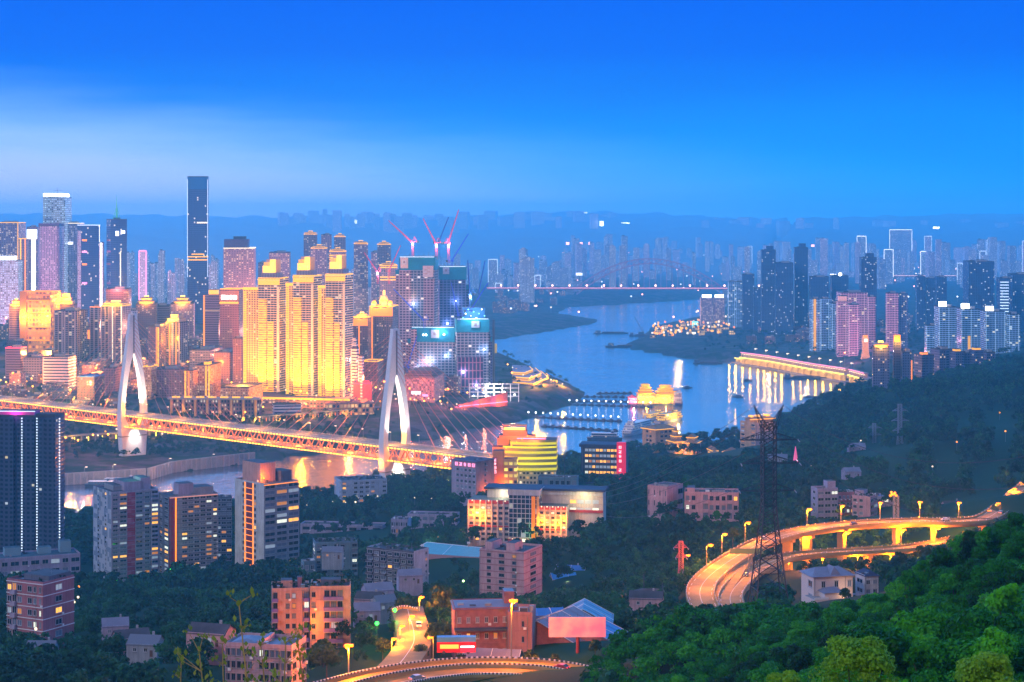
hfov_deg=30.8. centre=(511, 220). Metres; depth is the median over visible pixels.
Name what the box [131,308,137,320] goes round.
blue glass sliver
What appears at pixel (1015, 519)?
broadleaf tree
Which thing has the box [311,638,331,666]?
broadleaf tree
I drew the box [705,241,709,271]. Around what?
distant tower
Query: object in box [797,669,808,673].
broadleaf tree
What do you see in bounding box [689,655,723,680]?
broadleaf tree
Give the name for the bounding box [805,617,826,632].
broadleaf tree
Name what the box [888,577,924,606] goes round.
broadleaf tree
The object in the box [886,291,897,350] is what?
outlined tower
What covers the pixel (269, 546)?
window
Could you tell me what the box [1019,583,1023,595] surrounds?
broadleaf tree
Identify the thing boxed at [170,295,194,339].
second pagoda tower
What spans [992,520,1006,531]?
broadleaf tree
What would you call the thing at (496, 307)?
block
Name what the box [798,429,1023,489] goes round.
power line
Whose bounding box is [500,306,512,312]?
block
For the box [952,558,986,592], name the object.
broadleaf tree
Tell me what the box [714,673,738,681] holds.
broadleaf tree
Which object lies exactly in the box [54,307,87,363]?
dark bay tower
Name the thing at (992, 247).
distant tower
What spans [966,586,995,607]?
broadleaf tree
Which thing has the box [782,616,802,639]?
broadleaf tree
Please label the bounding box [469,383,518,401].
steel frame
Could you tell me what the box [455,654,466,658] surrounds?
broadleaf tree
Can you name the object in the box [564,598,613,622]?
truss shed
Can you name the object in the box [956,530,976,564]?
broadleaf tree
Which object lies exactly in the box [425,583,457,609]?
broadleaf tree
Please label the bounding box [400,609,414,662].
lane marking
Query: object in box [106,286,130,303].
dome roof tower
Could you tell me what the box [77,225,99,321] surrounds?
blue slab tower
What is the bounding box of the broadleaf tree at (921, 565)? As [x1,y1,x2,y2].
[912,559,930,571]
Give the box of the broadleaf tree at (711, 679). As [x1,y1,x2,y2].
[707,677,715,681]
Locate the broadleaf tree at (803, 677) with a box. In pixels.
[798,671,813,681]
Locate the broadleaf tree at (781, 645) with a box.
[767,642,787,654]
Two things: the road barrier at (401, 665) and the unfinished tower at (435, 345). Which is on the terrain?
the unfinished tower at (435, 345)
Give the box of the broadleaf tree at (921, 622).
[888,605,950,646]
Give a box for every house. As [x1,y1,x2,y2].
[300,520,385,533]
[301,555,315,574]
[391,515,410,535]
[408,511,459,528]
[538,474,578,484]
[549,572,575,579]
[640,424,674,452]
[666,427,684,453]
[682,433,700,454]
[706,445,718,452]
[854,568,879,595]
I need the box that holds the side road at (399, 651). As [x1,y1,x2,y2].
[377,606,431,666]
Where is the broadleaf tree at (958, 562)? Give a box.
[925,557,964,587]
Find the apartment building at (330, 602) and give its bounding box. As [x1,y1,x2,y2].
[310,573,350,647]
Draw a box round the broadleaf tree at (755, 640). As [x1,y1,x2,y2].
[736,635,776,657]
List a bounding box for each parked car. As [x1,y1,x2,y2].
[408,674,425,680]
[416,621,421,626]
[554,663,569,668]
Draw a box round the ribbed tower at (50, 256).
[38,223,64,296]
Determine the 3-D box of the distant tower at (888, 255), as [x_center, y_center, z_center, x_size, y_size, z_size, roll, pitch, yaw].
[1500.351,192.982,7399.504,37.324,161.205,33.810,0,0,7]
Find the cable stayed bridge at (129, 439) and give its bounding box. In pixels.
[0,313,503,477]
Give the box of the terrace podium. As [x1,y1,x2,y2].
[263,395,356,409]
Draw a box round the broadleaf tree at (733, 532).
[727,527,739,546]
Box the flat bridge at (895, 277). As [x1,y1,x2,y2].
[893,275,956,283]
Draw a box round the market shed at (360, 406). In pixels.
[324,398,373,414]
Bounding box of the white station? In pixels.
[272,402,300,415]
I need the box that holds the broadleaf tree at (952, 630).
[942,616,974,640]
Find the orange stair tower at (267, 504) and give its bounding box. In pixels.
[235,459,299,574]
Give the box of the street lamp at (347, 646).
[344,644,352,672]
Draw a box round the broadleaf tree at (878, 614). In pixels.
[861,611,883,622]
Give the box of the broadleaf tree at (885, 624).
[864,620,893,629]
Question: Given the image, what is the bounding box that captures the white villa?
[799,564,854,602]
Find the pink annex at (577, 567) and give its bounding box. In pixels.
[555,563,585,570]
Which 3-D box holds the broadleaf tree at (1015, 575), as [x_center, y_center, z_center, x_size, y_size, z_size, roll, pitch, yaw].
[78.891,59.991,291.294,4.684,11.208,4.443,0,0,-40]
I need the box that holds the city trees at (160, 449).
[0,307,1023,457]
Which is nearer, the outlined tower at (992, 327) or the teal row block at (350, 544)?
the teal row block at (350, 544)
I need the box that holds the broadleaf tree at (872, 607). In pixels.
[858,601,882,615]
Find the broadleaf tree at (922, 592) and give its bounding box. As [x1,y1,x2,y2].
[918,590,946,607]
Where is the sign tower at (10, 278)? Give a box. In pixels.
[0,256,21,323]
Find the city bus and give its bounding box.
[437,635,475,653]
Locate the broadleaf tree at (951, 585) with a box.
[928,573,963,596]
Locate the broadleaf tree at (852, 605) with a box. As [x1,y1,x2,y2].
[839,598,861,616]
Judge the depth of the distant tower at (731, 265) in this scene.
7880.14 m
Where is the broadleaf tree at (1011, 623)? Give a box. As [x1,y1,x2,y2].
[993,612,1023,636]
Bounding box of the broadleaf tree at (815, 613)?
[808,609,826,620]
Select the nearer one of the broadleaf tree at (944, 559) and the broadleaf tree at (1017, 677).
the broadleaf tree at (1017, 677)
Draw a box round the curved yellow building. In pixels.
[492,424,556,483]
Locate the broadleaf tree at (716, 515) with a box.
[711,510,721,519]
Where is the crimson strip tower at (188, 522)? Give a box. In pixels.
[159,481,217,572]
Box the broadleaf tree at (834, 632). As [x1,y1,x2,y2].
[815,628,848,658]
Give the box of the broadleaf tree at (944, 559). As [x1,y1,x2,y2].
[928,547,955,579]
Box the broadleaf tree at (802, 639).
[792,636,817,665]
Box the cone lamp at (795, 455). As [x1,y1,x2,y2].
[793,446,797,461]
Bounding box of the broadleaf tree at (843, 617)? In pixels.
[823,609,860,635]
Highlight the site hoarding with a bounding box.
[455,392,507,407]
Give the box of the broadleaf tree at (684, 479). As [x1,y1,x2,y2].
[679,477,691,493]
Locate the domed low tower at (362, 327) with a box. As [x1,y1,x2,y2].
[353,312,370,359]
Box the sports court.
[420,542,481,558]
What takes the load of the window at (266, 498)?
in the orange stair tower at (267, 504)
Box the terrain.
[0,211,1023,681]
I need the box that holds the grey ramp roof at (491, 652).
[462,647,523,658]
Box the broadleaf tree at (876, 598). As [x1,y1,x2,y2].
[857,593,889,614]
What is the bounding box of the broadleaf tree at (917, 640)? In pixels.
[891,632,945,676]
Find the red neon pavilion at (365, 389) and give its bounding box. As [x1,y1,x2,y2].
[353,380,371,399]
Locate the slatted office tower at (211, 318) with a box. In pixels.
[203,289,219,345]
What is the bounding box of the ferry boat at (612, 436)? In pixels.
[587,428,621,440]
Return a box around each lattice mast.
[673,541,688,589]
[889,491,898,517]
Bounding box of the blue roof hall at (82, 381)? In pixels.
[77,374,103,404]
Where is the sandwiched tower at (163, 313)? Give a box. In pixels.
[158,303,169,325]
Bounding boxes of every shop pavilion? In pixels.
[680,322,685,328]
[698,329,703,335]
[717,327,722,333]
[728,329,734,334]
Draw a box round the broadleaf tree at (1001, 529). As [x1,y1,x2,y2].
[992,523,1011,556]
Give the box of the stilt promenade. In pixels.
[167,396,260,420]
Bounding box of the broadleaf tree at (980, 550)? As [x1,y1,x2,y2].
[971,542,990,560]
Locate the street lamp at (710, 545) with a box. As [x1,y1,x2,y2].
[706,544,712,564]
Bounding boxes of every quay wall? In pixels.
[65,468,145,484]
[147,452,254,479]
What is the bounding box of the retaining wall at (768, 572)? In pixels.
[743,563,778,602]
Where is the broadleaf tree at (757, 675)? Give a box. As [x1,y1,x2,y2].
[747,667,782,681]
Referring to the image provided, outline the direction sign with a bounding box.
[730,548,762,571]
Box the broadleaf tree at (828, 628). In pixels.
[817,624,846,649]
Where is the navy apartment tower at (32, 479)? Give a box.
[0,409,64,551]
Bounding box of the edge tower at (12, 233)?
[0,221,25,259]
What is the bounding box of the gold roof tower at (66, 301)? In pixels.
[60,293,76,309]
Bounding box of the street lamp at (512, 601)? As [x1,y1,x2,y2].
[509,599,517,657]
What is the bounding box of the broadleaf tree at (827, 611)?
[821,606,853,627]
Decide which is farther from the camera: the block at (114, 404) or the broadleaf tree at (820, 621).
the block at (114, 404)
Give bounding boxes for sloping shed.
[536,605,592,644]
[580,616,622,640]
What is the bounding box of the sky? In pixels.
[0,0,1023,223]
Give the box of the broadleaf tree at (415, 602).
[410,597,430,613]
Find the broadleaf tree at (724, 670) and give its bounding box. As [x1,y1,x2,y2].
[713,664,733,679]
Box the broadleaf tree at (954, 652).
[917,637,1008,681]
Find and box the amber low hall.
[221,382,262,404]
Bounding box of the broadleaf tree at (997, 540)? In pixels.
[988,530,1011,556]
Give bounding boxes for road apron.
[715,557,752,600]
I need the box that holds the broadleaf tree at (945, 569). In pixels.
[924,564,964,594]
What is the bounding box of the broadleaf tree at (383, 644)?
[374,637,392,660]
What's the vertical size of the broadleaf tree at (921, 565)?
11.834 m
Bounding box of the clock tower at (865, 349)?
[860,335,869,359]
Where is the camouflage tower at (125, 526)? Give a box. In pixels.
[93,475,158,581]
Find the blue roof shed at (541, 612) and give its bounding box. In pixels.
[536,607,563,618]
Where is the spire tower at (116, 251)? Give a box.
[106,195,126,288]
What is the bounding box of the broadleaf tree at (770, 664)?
[750,660,785,681]
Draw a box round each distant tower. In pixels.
[127,252,131,300]
[131,251,134,296]
[135,278,137,295]
[138,262,138,296]
[139,250,147,299]
[148,266,150,296]
[150,263,156,298]
[154,262,157,297]
[158,254,158,303]
[159,249,164,302]
[165,273,166,297]
[167,270,171,303]
[172,273,175,301]
[175,258,178,299]
[177,259,183,296]
[184,268,186,294]
[209,263,210,288]
[211,261,216,288]
[215,258,218,288]
[278,212,288,225]
[289,216,292,223]
[293,213,303,224]
[303,215,307,222]
[308,211,318,222]
[313,215,322,223]
[323,209,327,214]
[323,215,331,227]
[332,210,341,231]
[344,214,349,226]
[349,216,355,228]
[349,269,353,315]
[356,214,364,227]
[365,213,375,223]
[368,287,370,315]
[373,214,379,229]
[383,213,395,232]
[384,212,390,232]
[393,216,403,232]
[402,213,412,228]
[413,215,416,227]
[423,216,434,219]
[435,214,443,219]
[437,217,448,227]
[438,255,441,265]
[442,258,446,265]
[450,217,459,232]
[454,254,460,265]
[456,212,469,228]
[466,263,472,287]
[468,218,470,229]
[472,267,478,288]
[473,216,476,224]
[475,260,480,270]
[477,215,487,229]
[484,211,497,219]
[488,259,497,287]
[495,282,501,292]
[496,274,503,290]
[497,217,509,226]
[500,255,504,273]
[501,269,507,287]
[505,216,513,223]
[505,258,511,275]
[508,275,512,287]
[513,263,518,291]
[514,212,524,227]
[519,248,527,292]
[520,257,533,302]
[525,214,530,219]
[531,212,544,225]
[534,274,540,287]
[539,260,546,284]
[546,267,551,280]
[546,280,554,290]
[552,261,561,285]
[556,216,561,227]
[560,268,567,287]
[562,251,566,267]
[565,253,572,275]
[566,211,572,216]
[566,267,571,283]
[571,280,581,291]
[572,238,579,275]
[573,211,583,221]
[575,243,581,280]
[582,243,588,251]
[582,248,586,276]
[582,263,583,278]
[584,215,588,221]
[589,213,597,228]
[589,242,593,274]
[594,249,600,281]
[596,242,602,255]
[601,255,604,267]
[604,236,608,254]
[605,234,612,244]
[605,244,610,278]
[608,212,616,217]
[609,245,615,287]
[616,251,618,262]
[619,245,625,287]
[621,235,627,278]
[628,264,631,273]
[633,248,638,280]
[639,247,642,257]
[639,260,640,278]
[643,243,648,276]
[650,269,654,278]
[653,249,654,268]
[655,238,661,273]
[661,238,666,271]
[663,236,668,248]
[666,248,670,279]
[671,241,676,248]
[673,249,679,267]
[680,267,686,276]
[686,248,690,257]
[686,264,689,275]
[692,252,695,284]
[695,237,700,256]
[697,243,702,256]
[702,220,709,227]
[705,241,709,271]
[710,241,713,264]
[715,244,719,258]
[722,256,728,263]
[722,264,725,280]
[726,261,728,280]
[729,220,739,223]
[729,244,732,256]
[729,255,734,280]
[734,266,741,280]
[737,217,750,225]
[737,246,743,265]
[744,247,749,272]
[747,246,752,270]
[756,223,764,227]
[757,250,760,284]
[761,218,771,224]
[774,240,779,258]
[776,221,789,238]
[780,241,786,261]
[782,242,789,260]
[786,249,791,261]
[796,218,804,228]
[805,223,813,227]
[808,249,811,264]
[808,264,810,284]
[811,260,818,275]
[815,237,819,272]
[820,238,827,275]
[828,244,831,261]
[828,262,832,273]
[830,268,835,273]
[832,242,838,268]
[833,217,838,228]
[836,263,842,273]
[840,245,843,273]
[844,242,848,277]
[849,271,853,276]
[851,242,856,273]
[855,241,860,282]
[857,235,865,256]
[866,243,870,252]
[869,243,875,256]
[872,220,883,226]
[876,249,879,258]
[877,258,885,288]
[883,221,895,226]
[883,249,892,283]
[889,229,911,274]
[895,249,900,282]
[901,258,904,280]
[907,251,913,278]
[912,240,916,263]
[920,250,924,274]
[921,220,927,224]
[924,235,931,250]
[925,251,934,277]
[935,239,941,275]
[942,242,950,274]
[945,260,955,280]
[954,247,961,265]
[957,263,962,283]
[960,219,971,222]
[960,265,962,287]
[962,246,971,262]
[969,249,976,259]
[971,244,976,250]
[977,239,984,258]
[978,251,985,258]
[981,255,989,260]
[985,239,987,254]
[988,237,996,279]
[995,222,1008,227]
[997,242,998,271]
[999,241,1004,276]
[1001,260,1007,276]
[1007,246,1015,272]
[1016,261,1021,271]
[1019,245,1021,261]
[1022,241,1023,271]
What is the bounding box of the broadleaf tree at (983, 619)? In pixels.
[933,608,994,672]
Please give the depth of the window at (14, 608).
718.46 m
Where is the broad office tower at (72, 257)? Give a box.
[68,221,83,302]
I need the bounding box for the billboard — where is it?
[549,614,605,652]
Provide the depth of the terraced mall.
2641.75 m
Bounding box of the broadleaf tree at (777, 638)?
[769,635,783,642]
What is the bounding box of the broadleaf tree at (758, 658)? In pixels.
[743,651,768,670]
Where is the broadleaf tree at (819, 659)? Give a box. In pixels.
[807,652,842,681]
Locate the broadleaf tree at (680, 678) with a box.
[669,674,690,681]
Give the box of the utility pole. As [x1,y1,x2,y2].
[564,455,564,484]
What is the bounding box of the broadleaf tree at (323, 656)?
[308,644,342,677]
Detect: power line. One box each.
[594,428,738,493]
[600,406,753,486]
[600,429,739,497]
[604,489,735,517]
[612,453,743,503]
[786,407,1023,462]
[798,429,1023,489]
[803,459,1006,518]
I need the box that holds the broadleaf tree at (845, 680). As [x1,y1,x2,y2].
[811,667,907,681]
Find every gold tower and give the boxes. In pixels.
[148,324,165,366]
[166,314,187,364]
[243,259,287,392]
[285,257,321,395]
[318,255,352,396]
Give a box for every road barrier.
[315,656,588,681]
[352,663,563,681]
[390,605,417,612]
[409,672,520,681]
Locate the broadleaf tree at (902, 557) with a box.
[890,551,907,563]
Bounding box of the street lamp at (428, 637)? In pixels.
[427,636,433,658]
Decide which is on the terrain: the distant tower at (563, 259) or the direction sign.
the distant tower at (563, 259)
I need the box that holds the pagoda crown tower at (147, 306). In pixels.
[136,295,157,339]
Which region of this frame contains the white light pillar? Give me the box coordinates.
[99,242,103,305]
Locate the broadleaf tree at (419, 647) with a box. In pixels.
[413,644,428,655]
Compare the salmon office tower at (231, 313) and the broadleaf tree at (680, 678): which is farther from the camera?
the salmon office tower at (231, 313)
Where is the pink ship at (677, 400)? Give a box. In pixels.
[673,390,682,404]
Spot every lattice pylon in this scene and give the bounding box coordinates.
[739,404,801,602]
[868,423,881,442]
[891,404,908,444]
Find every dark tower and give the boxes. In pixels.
[742,273,753,329]
[753,287,760,329]
[761,246,775,333]
[775,261,792,334]
[794,243,807,325]
[809,275,828,325]
[830,273,847,301]
[859,253,876,340]
[915,275,924,329]
[925,276,934,324]
[935,275,946,304]
[963,259,993,308]
[996,276,1011,312]
[1007,272,1023,332]
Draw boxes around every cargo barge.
[594,330,628,333]
[605,343,632,346]
[629,318,648,335]
[692,359,722,363]
[782,373,825,378]
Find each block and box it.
[0,323,5,339]
[0,385,8,395]
[0,539,79,588]
[5,345,25,378]
[6,319,8,339]
[6,382,26,391]
[6,568,74,648]
[7,338,27,346]
[9,370,24,383]
[13,388,28,396]
[22,392,40,396]
[22,396,37,399]
[23,354,42,381]
[25,394,52,401]
[26,351,40,355]
[38,372,42,382]
[41,348,57,355]
[42,381,55,393]
[43,353,75,386]
[50,388,76,399]
[53,382,68,388]
[73,399,83,403]
[75,402,90,405]
[76,363,84,379]
[79,398,93,406]
[82,358,112,363]
[82,362,98,374]
[88,326,89,359]
[89,371,102,373]
[92,358,109,370]
[103,364,121,395]
[104,401,117,408]
[105,396,129,406]
[107,391,127,396]
[126,383,132,393]
[128,372,135,384]
[131,377,137,389]
[133,357,148,377]
[139,338,147,358]
[143,363,156,399]
[156,365,188,397]
[176,362,187,366]
[184,367,197,396]
[188,338,197,345]
[190,345,221,366]
[195,360,220,396]
[196,338,202,346]
[214,348,232,383]
[218,491,231,562]
[225,632,307,681]
[233,336,242,382]
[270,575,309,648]
[313,534,357,576]
[334,474,386,503]
[364,359,382,392]
[365,542,428,585]
[446,374,460,395]
[450,456,494,505]
[479,538,542,598]
[493,302,500,312]
[498,289,502,295]
[500,295,507,299]
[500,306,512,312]
[507,299,520,307]
[517,302,523,310]
[524,302,529,310]
[548,286,554,293]
[550,297,556,304]
[558,290,565,295]
[647,482,682,520]
[684,485,738,521]
[740,414,775,447]
[746,334,756,343]
[765,335,774,343]
[785,333,802,341]
[793,325,804,332]
[797,328,809,334]
[802,331,809,341]
[811,479,837,517]
[838,489,853,515]
[852,488,877,517]
[872,341,889,389]
[876,492,895,507]
[878,318,882,326]
[880,327,885,332]
[893,334,900,381]
[902,348,911,378]
[908,313,912,324]
[914,351,933,377]
[930,346,952,372]
[950,348,963,367]
[964,350,969,367]
[969,347,983,364]
[984,349,994,360]
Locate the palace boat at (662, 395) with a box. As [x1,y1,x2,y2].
[627,383,675,404]
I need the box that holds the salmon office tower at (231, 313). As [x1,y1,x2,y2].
[219,288,242,348]
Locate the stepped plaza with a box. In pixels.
[512,365,571,385]
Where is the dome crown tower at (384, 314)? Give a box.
[369,291,398,384]
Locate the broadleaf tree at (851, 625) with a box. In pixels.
[844,616,880,638]
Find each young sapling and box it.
[171,647,187,681]
[174,624,218,681]
[209,630,236,681]
[226,586,257,681]
[251,630,280,681]
[268,625,302,681]
[291,622,315,681]
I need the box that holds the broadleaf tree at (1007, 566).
[1001,562,1022,592]
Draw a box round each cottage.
[26,637,58,649]
[101,614,128,652]
[111,625,150,655]
[126,631,164,664]
[185,620,236,665]
[321,544,343,569]
[353,599,380,627]
[354,589,383,602]
[361,579,394,593]
[370,591,396,624]
[396,566,422,595]
[629,588,663,610]
[767,453,787,461]
[841,466,861,479]
[847,442,865,451]
[941,499,960,503]
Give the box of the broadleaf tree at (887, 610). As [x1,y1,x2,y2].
[881,602,896,625]
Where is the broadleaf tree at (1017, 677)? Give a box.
[1013,671,1023,680]
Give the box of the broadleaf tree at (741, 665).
[729,660,753,674]
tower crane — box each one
[364,252,382,283]
[384,245,400,283]
[388,220,418,256]
[393,289,430,327]
[403,336,416,372]
[423,219,441,256]
[433,217,448,258]
[443,209,458,262]
[446,234,467,267]
[451,282,464,320]
[464,283,487,317]
[467,260,476,306]
[472,261,484,306]
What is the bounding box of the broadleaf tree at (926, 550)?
[912,544,931,557]
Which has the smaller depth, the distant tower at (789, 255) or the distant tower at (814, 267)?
the distant tower at (814, 267)
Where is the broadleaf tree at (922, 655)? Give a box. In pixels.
[902,644,939,673]
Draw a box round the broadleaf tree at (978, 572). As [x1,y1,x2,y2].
[963,562,1001,592]
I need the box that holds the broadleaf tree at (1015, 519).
[1003,512,1023,531]
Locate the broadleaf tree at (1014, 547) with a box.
[996,530,1023,585]
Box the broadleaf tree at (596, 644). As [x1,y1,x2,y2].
[588,639,602,654]
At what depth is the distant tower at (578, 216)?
17184.21 m
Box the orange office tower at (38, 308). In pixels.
[20,290,60,352]
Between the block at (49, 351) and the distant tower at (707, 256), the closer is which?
the block at (49, 351)
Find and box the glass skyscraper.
[187,176,208,323]
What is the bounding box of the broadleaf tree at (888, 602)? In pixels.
[882,581,919,609]
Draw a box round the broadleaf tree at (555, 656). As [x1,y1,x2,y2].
[550,653,560,660]
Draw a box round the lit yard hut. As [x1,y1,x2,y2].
[636,588,664,591]
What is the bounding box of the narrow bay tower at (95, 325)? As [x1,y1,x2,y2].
[90,304,100,359]
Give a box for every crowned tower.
[258,261,265,277]
[269,250,290,282]
[304,231,316,256]
[311,244,327,284]
[321,233,331,272]
[329,247,345,268]
[334,233,345,249]
[354,240,367,315]
[371,250,376,304]
[377,241,390,304]
[379,261,396,304]
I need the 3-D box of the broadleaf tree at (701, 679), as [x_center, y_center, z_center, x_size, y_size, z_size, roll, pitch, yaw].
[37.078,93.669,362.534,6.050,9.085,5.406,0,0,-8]
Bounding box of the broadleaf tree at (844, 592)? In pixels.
[839,587,851,597]
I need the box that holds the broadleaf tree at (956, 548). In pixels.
[946,533,972,558]
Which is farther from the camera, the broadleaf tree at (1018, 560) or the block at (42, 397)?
the block at (42, 397)
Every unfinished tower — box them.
[43,188,71,292]
[395,253,437,367]
[408,322,454,390]
[438,263,469,325]
[455,307,491,395]
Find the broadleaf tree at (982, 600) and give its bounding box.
[973,592,989,612]
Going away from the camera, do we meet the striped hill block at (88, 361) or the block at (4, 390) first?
the block at (4, 390)
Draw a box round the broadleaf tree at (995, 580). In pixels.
[976,571,1006,589]
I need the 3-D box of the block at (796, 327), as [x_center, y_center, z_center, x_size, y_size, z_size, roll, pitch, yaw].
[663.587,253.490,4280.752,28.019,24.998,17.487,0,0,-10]
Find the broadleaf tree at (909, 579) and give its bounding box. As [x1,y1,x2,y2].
[890,570,921,621]
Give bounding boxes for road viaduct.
[686,482,1023,606]
[718,535,951,606]
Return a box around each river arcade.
[732,357,740,363]
[737,352,850,382]
[845,369,871,383]
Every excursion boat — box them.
[641,409,663,420]
[654,409,682,423]
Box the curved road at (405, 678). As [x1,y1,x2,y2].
[334,661,570,681]
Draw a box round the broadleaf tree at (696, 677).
[691,674,709,681]
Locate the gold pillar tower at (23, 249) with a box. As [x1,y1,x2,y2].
[19,237,27,290]
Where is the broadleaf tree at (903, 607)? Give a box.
[893,605,913,616]
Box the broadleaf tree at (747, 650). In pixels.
[732,642,769,666]
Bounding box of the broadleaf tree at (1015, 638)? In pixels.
[1004,634,1023,674]
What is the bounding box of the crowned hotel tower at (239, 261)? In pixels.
[223,236,255,287]
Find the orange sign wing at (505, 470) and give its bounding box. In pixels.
[493,449,517,483]
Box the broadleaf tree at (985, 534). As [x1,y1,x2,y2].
[974,526,996,558]
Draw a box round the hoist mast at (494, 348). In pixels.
[489,319,496,394]
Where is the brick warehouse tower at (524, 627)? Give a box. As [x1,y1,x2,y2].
[507,604,535,651]
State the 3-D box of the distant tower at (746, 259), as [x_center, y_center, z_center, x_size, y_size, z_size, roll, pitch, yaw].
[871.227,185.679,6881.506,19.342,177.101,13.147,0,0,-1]
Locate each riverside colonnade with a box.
[65,421,238,440]
[251,406,379,421]
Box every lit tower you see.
[700,295,711,325]
[713,295,724,325]
[728,280,735,327]
[736,280,741,326]
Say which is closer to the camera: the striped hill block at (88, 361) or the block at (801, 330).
the striped hill block at (88, 361)
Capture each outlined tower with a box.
[810,297,819,350]
[820,296,831,349]
[829,301,835,349]
[836,289,867,349]
[836,295,848,356]
[847,302,858,356]
[867,295,874,350]
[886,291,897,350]
[898,292,907,349]
[925,323,933,353]
[934,301,956,348]
[957,303,979,350]
[980,306,1004,353]
[1005,311,1019,351]
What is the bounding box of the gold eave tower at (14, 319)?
[9,298,19,339]
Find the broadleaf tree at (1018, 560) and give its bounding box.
[1001,556,1023,563]
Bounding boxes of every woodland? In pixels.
[0,353,1023,593]
[0,510,1004,681]
[583,555,932,681]
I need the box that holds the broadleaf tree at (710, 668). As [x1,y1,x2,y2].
[693,658,720,677]
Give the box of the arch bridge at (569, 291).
[487,258,759,300]
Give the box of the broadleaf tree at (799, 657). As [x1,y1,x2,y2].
[785,647,814,671]
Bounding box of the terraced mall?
[404,367,443,402]
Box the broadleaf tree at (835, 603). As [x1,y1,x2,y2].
[829,600,842,608]
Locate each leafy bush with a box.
[766,669,802,681]
[807,634,901,681]
[953,651,1023,681]
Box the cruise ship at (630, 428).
[621,416,651,435]
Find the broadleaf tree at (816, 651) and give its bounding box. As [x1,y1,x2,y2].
[808,646,838,670]
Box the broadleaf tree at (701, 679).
[695,677,708,681]
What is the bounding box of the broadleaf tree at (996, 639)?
[967,625,1022,681]
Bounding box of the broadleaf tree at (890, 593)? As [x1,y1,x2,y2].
[883,585,895,602]
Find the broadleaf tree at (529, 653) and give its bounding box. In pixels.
[524,649,538,658]
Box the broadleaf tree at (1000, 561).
[987,557,1019,584]
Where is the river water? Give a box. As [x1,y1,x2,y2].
[65,269,844,512]
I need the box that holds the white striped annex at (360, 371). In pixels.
[358,354,363,399]
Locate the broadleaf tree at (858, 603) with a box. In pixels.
[856,592,877,606]
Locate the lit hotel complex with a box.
[468,483,608,545]
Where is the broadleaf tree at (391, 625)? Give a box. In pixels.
[387,620,395,636]
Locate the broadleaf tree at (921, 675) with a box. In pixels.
[897,668,943,681]
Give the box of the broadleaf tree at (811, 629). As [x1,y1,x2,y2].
[783,619,822,667]
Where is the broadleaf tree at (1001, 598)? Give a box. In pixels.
[984,583,1023,624]
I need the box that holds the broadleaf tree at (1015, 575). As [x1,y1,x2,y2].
[1006,567,1023,586]
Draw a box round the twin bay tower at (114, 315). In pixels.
[101,300,130,364]
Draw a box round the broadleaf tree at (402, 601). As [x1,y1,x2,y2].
[387,597,411,611]
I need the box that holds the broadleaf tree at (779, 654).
[767,643,802,666]
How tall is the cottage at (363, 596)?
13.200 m
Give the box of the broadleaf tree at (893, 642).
[848,621,920,677]
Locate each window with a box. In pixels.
[1,562,7,566]
[6,583,11,589]
[6,606,11,612]
[7,595,11,600]
[7,618,11,624]
[10,561,18,566]
[12,582,16,589]
[12,594,16,601]
[12,606,16,612]
[12,618,16,624]
[16,619,21,625]
[17,584,21,590]
[17,596,21,602]
[17,608,21,614]
[31,560,39,564]
[42,559,47,563]
[51,558,59,563]
[55,583,61,590]
[55,594,62,601]
[55,606,61,613]
[55,617,62,625]
[55,629,61,636]
[62,558,67,562]
[71,557,79,561]
[71,566,79,570]
[225,660,229,667]
[225,672,229,680]
[226,648,229,655]
[231,648,235,655]
[231,660,235,667]
[231,673,235,680]
[236,648,240,655]
[236,673,240,680]
[237,661,240,668]
[247,661,251,668]
[265,485,274,489]
[265,490,274,495]
[265,496,274,501]
[265,502,274,506]
[265,508,274,512]
[265,514,274,518]
[265,520,274,524]
[265,526,274,530]
[265,532,274,536]
[265,538,274,542]
[265,544,275,548]
[265,550,275,554]
[269,650,274,657]
[270,662,274,669]
[272,592,277,598]
[273,603,277,608]
[273,613,277,618]
[275,650,279,657]
[276,663,279,670]
[277,483,286,487]
[277,489,286,493]
[277,495,286,499]
[277,501,286,505]
[277,507,286,511]
[277,513,286,517]
[277,518,286,523]
[277,524,286,529]
[277,530,286,535]
[277,536,286,540]
[277,542,286,546]
[277,548,286,552]
[277,554,286,558]
[281,650,284,657]
[286,651,291,658]
[286,663,290,670]
[288,493,298,498]
[288,499,298,504]
[288,505,298,509]
[288,546,298,551]
[288,552,298,557]
[289,482,298,486]
[289,488,298,492]
[289,511,298,515]
[289,517,298,521]
[289,523,298,527]
[289,529,298,533]
[289,534,298,539]
[289,540,298,545]
[292,660,296,670]
[302,526,309,529]
[304,591,308,597]
[304,602,308,607]
[304,612,308,617]
[324,590,329,596]
[324,601,329,607]
[324,612,329,617]
[324,622,329,628]
[324,633,329,638]
[331,590,335,596]
[331,601,335,606]
[331,612,335,617]
[331,622,335,628]
[569,499,576,503]
[577,499,583,503]
[727,504,731,509]
[808,579,811,587]
[834,580,838,587]
[857,577,862,583]
[857,586,862,593]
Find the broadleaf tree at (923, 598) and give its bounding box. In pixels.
[914,592,933,608]
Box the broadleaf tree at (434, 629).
[424,618,451,654]
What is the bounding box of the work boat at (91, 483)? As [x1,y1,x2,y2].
[84,478,112,486]
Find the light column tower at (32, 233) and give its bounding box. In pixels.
[27,225,37,289]
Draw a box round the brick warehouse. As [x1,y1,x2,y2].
[450,588,518,656]
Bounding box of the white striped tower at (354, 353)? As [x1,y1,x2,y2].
[351,338,358,396]
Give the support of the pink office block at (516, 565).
on the terrain
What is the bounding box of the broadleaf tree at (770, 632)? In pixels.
[761,629,785,636]
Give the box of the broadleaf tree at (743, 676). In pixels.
[734,668,758,681]
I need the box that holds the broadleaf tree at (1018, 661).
[1011,636,1023,669]
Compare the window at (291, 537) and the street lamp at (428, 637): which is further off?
the window at (291, 537)

